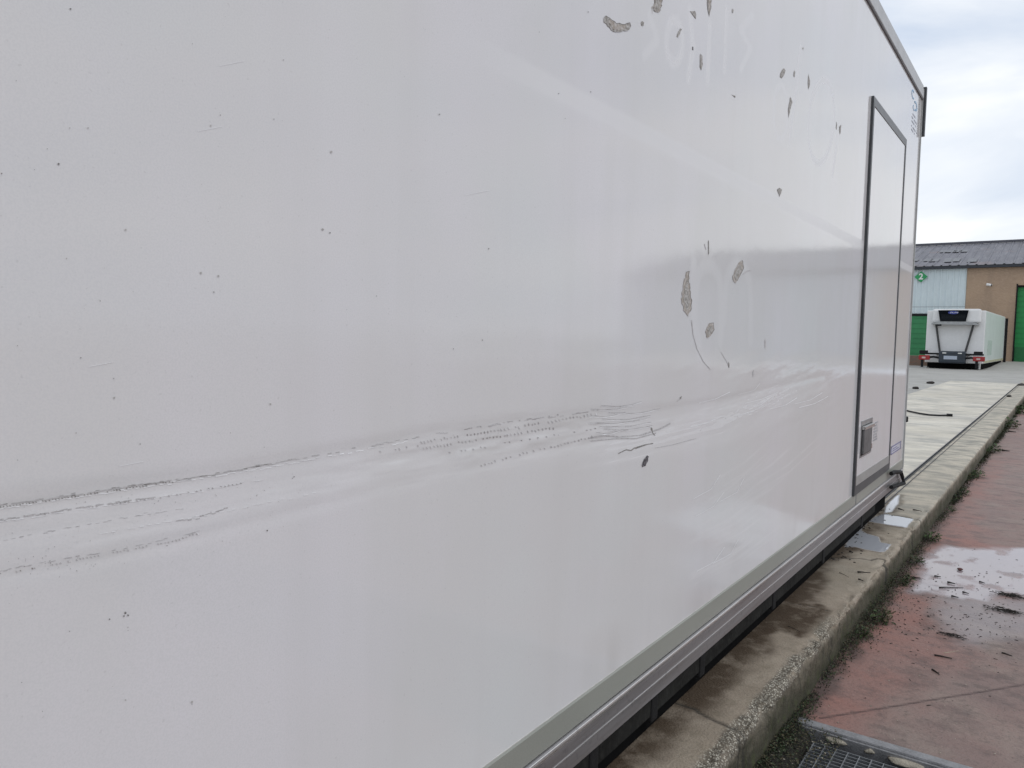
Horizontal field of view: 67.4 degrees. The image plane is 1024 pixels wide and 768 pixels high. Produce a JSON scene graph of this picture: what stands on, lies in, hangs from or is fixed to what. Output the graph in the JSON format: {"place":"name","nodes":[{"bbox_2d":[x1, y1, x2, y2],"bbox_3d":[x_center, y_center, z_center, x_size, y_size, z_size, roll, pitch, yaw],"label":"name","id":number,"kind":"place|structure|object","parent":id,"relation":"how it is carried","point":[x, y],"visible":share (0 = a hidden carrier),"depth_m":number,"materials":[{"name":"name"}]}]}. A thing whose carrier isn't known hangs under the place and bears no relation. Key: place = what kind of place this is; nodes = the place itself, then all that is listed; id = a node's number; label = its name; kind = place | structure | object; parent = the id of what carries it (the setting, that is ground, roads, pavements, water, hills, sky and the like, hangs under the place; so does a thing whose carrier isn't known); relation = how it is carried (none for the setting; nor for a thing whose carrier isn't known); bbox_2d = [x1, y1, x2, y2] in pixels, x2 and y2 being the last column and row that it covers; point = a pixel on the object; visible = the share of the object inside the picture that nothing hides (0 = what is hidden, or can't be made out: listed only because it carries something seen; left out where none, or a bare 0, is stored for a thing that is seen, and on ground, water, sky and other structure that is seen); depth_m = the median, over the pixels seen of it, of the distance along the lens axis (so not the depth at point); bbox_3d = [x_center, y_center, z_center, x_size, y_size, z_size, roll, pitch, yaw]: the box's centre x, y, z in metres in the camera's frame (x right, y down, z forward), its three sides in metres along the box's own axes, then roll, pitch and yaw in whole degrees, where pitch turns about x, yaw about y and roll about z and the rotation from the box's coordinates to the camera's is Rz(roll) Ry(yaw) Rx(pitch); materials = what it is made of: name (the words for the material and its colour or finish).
{"place":"outdoors","nodes":[
{"label":"outdoors","id":0,"kind":"place"},
{"bbox_2d":[798,410,1023,767],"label":"pavement","id":1,"kind":"structure","parent":0,"point":[982,531],"depth_m":3.23,"materials":[{"name":"red concrete"}]},
{"bbox_2d":[606,381,1023,767],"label":"kerb","id":2,"kind":"structure","parent":1,"relation":"on","point":[736,705],"depth_m":2.97,"materials":[{"name":"concrete"}]},
{"bbox_2d":[856,625,872,638],"bbox_3d":[1.549,1.091,3.377,0.076,0.047,0.115,4,5,35],"label":"weed","id":3,"kind":"object","parent":1,"relation":"on","point":[867,633],"visible":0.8,"depth_m":3.37,"materials":[{"name":"green plant"}]},
{"bbox_2d":[868,604,895,624],"bbox_3d":[1.720,1.072,3.567,0.127,0.072,0.164,4,5,35],"label":"weed","id":4,"kind":"object","parent":1,"relation":"on","point":[886,620],"visible":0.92,"depth_m":3.56,"materials":[{"name":"green plant"}]},
{"bbox_2d":[753,401,1023,767],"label":"moss","id":5,"kind":"object","parent":1,"relation":"on","point":[957,496],"visible":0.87,"depth_m":3.29,"materials":[{"name":"green plant"}]},
{"bbox_2d":[771,555,1013,763],"bbox_3d":[1.950,1.116,3.326,0.834,0.009,3.380,4,5,35],"label":"grit","id":6,"kind":"object","parent":1,"relation":"on","point":[888,680],"visible":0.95,"depth_m":2.62,"materials":[{"name":"gravel"}]},
{"bbox_2d":[900,572,916,584],"bbox_3d":[2.120,1.045,4.120,0.089,0.064,0.132,3,4,20],"label":"weed","id":7,"kind":"object","parent":1,"relation":"on","point":[907,579],"visible":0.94,"depth_m":4.11,"materials":[{"name":"green plant"}]},
{"bbox_2d":[909,555,925,565],"bbox_3d":[2.377,1.027,4.505,0.085,0.057,0.138,4,5,35],"label":"weed","id":8,"kind":"object","parent":1,"relation":"on","point":[918,560],"visible":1,"depth_m":4.50,"materials":[{"name":"green plant"}]},
{"bbox_2d":[830,510,1019,705],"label":"litter","id":9,"kind":"object","parent":1,"relation":"on","point":[918,601],"visible":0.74,"depth_m":3.69,"materials":[{"name":"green plant"}]},
{"bbox_2d":[924,531,941,541],"bbox_3d":[2.750,0.993,5.022,0.111,0.069,0.160,4,5,35],"label":"weed","id":10,"kind":"object","parent":1,"relation":"on","point":[935,537],"visible":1,"depth_m":5.01,"materials":[{"name":"green plant"}]},
{"bbox_2d":[937,631,966,638],"bbox_3d":[1.947,1.110,3.395,0.128,0.012,0.046,4,5,35],"label":"leaf clump","id":11,"kind":"object","parent":1,"relation":"on","point":[950,634],"visible":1,"depth_m":3.40,"materials":[{"name":"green plant"}]},
{"bbox_2d":[959,487,969,494],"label":"weed","id":12,"kind":"object","parent":1,"relation":"on","point":[964,492],"visible":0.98,"depth_m":6.57,"materials":[{"name":"green plant"}]},
{"bbox_2d":[969,469,984,478],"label":"weed","id":13,"kind":"object","parent":1,"relation":"on","point":[978,474],"visible":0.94,"depth_m":7.41,"materials":[{"name":"green plant"}]},
{"bbox_2d":[986,443,1003,452],"bbox_3d":[5.716,0.768,9.099,0.184,0.128,0.265,4,5,35],"label":"weed","id":14,"kind":"object","parent":1,"relation":"on","point":[995,446],"visible":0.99,"depth_m":9.09,"materials":[{"name":"green plant"}]},
{"bbox_2d":[984,605,1023,614],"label":"leaf clump","id":15,"kind":"object","parent":1,"relation":"on","point":[1006,610],"visible":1,"depth_m":3.72,"materials":[{"name":"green plant"}]},
{"bbox_2d":[989,591,1023,599],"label":"leaf clump","id":16,"kind":"object","parent":1,"relation":"on","point":[1010,594],"visible":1,"depth_m":3.95,"materials":[{"name":"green plant"}]},
{"bbox_2d":[1005,416,1021,427],"bbox_3d":[7.639,0.592,11.803,0.320,0.198,0.394,2,4,6],"label":"weed","id":17,"kind":"object","parent":1,"relation":"on","point":[1009,424],"visible":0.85,"depth_m":11.76,"materials":[{"name":"green plant"}]},
{"bbox_2d":[1015,404,1023,413],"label":"weed","id":18,"kind":"object","parent":1,"relation":"on","point":[1019,409],"visible":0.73,"depth_m":14.13,"materials":[{"name":"green plant"}]},
{"bbox_2d":[909,355,926,365],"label":"brick wall","id":19,"kind":"structure","parent":0,"point":[914,360],"depth_m":36.26,"materials":[{"name":"brown brick"}]},
{"bbox_2d":[902,381,1016,477],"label":"slab","id":20,"kind":"structure","parent":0,"point":[965,403],"depth_m":12.67,"materials":[{"name":"concrete"}]},
{"bbox_2d":[0,0,926,767],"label":"refrigerated box","id":21,"kind":"object","parent":20,"relation":"on","point":[452,382],"visible":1,"depth_m":1.27,"materials":[{"name":"metal"}]},
{"bbox_2d":[856,108,904,485],"bbox_3d":[2.137,-0.463,4.419,0.034,1.983,0.980,4,5,35],"label":"side door","id":22,"kind":"structure","parent":21,"relation":"in","point":[888,155],"depth_m":4.37,"materials":[{"name":"white metal"}]},
{"bbox_2d":[907,410,952,416],"bbox_3d":[6.485,0.432,12.498,0.361,0.046,1.488,0,4,-10],"label":"hose","id":23,"kind":"object","parent":20,"relation":"on","point":[950,415],"visible":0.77,"depth_m":11.83,"materials":[{"name":"black rubber"}]},
{"bbox_2d":[908,361,1023,393],"bbox_3d":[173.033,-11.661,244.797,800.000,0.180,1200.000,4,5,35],"label":"yard ground","id":24,"kind":"structure","parent":0,"point":[1000,372],"depth_m":27.17,"materials":[{"name":"grey concrete"}]},
{"bbox_2d":[919,309,1007,368],"bbox_3d":[21.587,-2.109,36.450,2.500,2.560,9.665,4,5,37],"label":"refrigerated trailer","id":25,"kind":"object","parent":24,"relation":"on","point":[968,338],"visible":0.99,"depth_m":33.02,"materials":[{"name":"white paint"}]},
{"bbox_2d":[910,239,1023,361],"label":"warehouse","id":26,"kind":"structure","parent":24,"relation":"on","point":[959,275],"depth_m":42.40,"materials":[{"name":"brown metal"}]},
{"bbox_2d":[915,271,927,281],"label":"number sign","id":27,"kind":"object","parent":26,"relation":"attached to","point":[921,276],"visible":1,"depth_m":43.19,"materials":[{"name":"green plastic"}]},
{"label":"groove bed","id":28,"kind":"structure","parent":24,"relation":"on","visible":0},
{"bbox_2d":[885,385,1017,503],"bbox_3d":[5.940,0.618,10.055,0.062,0.038,29.201,4,5,36],"label":"steel edging","id":29,"kind":"object","parent":28,"relation":"on","point":[913,472],"visible":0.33,"depth_m":7.95,"materials":[{"name":"grey metal"}]},
{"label":"drain pit","id":30,"kind":"structure","parent":0,"visible":0},
{"bbox_2d":[765,723,811,767],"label":"soil","id":31,"kind":"structure","parent":30,"relation":"on","point":[801,750],"depth_m":2.44,"materials":[{"name":"black soil"}]},
{"bbox_2d":[756,716,841,767],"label":"moss","id":32,"kind":"object","parent":31,"relation":"on","point":[835,741],"visible":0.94,"depth_m":2.43,"materials":[{"name":"plant"}]},
{"bbox_2d":[762,717,971,767],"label":"drain channel","id":33,"kind":"object","parent":30,"relation":"on","point":[851,754],"visible":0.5,"depth_m":2.44,"materials":[{"name":"metal"}]},
{"bbox_2d":[826,736,846,745],"bbox_3d":[1.070,1.172,2.529,0.074,0.020,0.038,4,5,35],"label":"stone","id":34,"kind":"object","parent":33,"relation":"on","point":[841,742],"visible":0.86,"depth_m":2.52,"materials":[{"name":"beige stone"}]},
{"bbox_2d":[864,749,874,753],"bbox_3d":[1.151,1.179,2.471,0.033,0.021,0.030,4,5,35],"label":"stone","id":35,"kind":"object","parent":33,"relation":"on","point":[869,751],"visible":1,"depth_m":2.46,"materials":[{"name":"beige stone"}]},
{"bbox_2d":[889,756,923,767],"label":"stone","id":36,"kind":"object","parent":33,"relation":"on","point":[902,762],"visible":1,"depth_m":2.39,"materials":[{"name":"beige stone"}]}
]}

